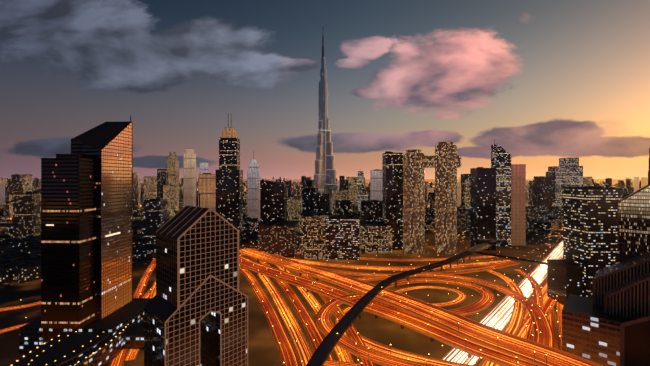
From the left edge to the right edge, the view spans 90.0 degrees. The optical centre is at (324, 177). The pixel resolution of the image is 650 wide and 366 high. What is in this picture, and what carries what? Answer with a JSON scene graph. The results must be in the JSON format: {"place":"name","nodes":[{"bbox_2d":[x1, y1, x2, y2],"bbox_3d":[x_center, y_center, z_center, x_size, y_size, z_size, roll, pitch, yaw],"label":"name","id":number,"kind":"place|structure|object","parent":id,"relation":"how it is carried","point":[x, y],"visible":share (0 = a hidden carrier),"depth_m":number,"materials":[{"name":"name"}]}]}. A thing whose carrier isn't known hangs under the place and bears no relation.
{"place":"outdoors","nodes":[
{"label":"outdoors","id":0,"kind":"place"},
{"bbox_2d":[144,193,247,365],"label":"building","id":1,"kind":"structure","parent":0,"point":[196,310],"depth_m":227.47,"materials":[{"name":"black glass"}]},
{"bbox_2d":[0,179,640,365],"bbox_3d":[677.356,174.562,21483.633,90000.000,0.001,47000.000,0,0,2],"label":"ground","id":2,"kind":"structure","parent":0,"point":[263,350],"depth_m":478.44,"materials":[{"name":"black"}]},
{"bbox_2d":[10,298,151,365],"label":"podium hall","id":3,"kind":"structure","parent":2,"relation":"on","point":[106,340],"depth_m":319.03,"materials":[{"name":"grey"}]},
{"bbox_2d":[41,115,132,344],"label":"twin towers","id":4,"kind":"structure","parent":2,"relation":"on","point":[86,230],"depth_m":334.75,"materials":[{"name":"black glass"}]},
{"bbox_2d":[0,222,602,365],"bbox_3d":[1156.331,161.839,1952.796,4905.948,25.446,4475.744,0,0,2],"label":"interchange roads","id":5,"kind":"structure","parent":2,"relation":"on","point":[527,336],"depth_m":405.91,"materials":[{"name":"orange asphalt"}]},
{"bbox_2d":[469,243,490,251],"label":"metro station","id":6,"kind":"object","parent":5,"relation":"on","point":[480,247],"visible":1,"depth_m":720.00,"materials":[{"name":"gold metal"}]},
{"bbox_2d":[0,114,647,297],"bbox_3d":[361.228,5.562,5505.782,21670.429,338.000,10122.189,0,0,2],"label":"city blocks","id":7,"kind":"structure","parent":2,"relation":"on","point":[502,198],"depth_m":816.10,"materials":[{"name":"black glass"}]},
{"bbox_2d":[314,36,337,212],"bbox_3d":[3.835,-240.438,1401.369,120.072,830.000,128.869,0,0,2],"label":"skyscraper","id":8,"kind":"structure","parent":2,"relation":"on","point":[325,177],"depth_m":1381.15,"materials":[{"name":"grey glass"}]},
{"bbox_2d":[403,142,460,253],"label":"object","id":9,"kind":"structure","parent":2,"relation":"on","point":[445,161],"depth_m":744.94,"materials":[{"name":"beige concrete"}]},
{"bbox_2d":[547,259,582,304],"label":"building","id":10,"kind":"structure","parent":2,"relation":"on","point":[564,279],"depth_m":448.72,"materials":[{"name":"black glass"}]},
{"bbox_2d":[562,148,649,365],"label":"building","id":11,"kind":"structure","parent":2,"relation":"on","point":[608,324],"depth_m":309.93,"materials":[{"name":"glass"},{"name":"concrete"}]}
]}

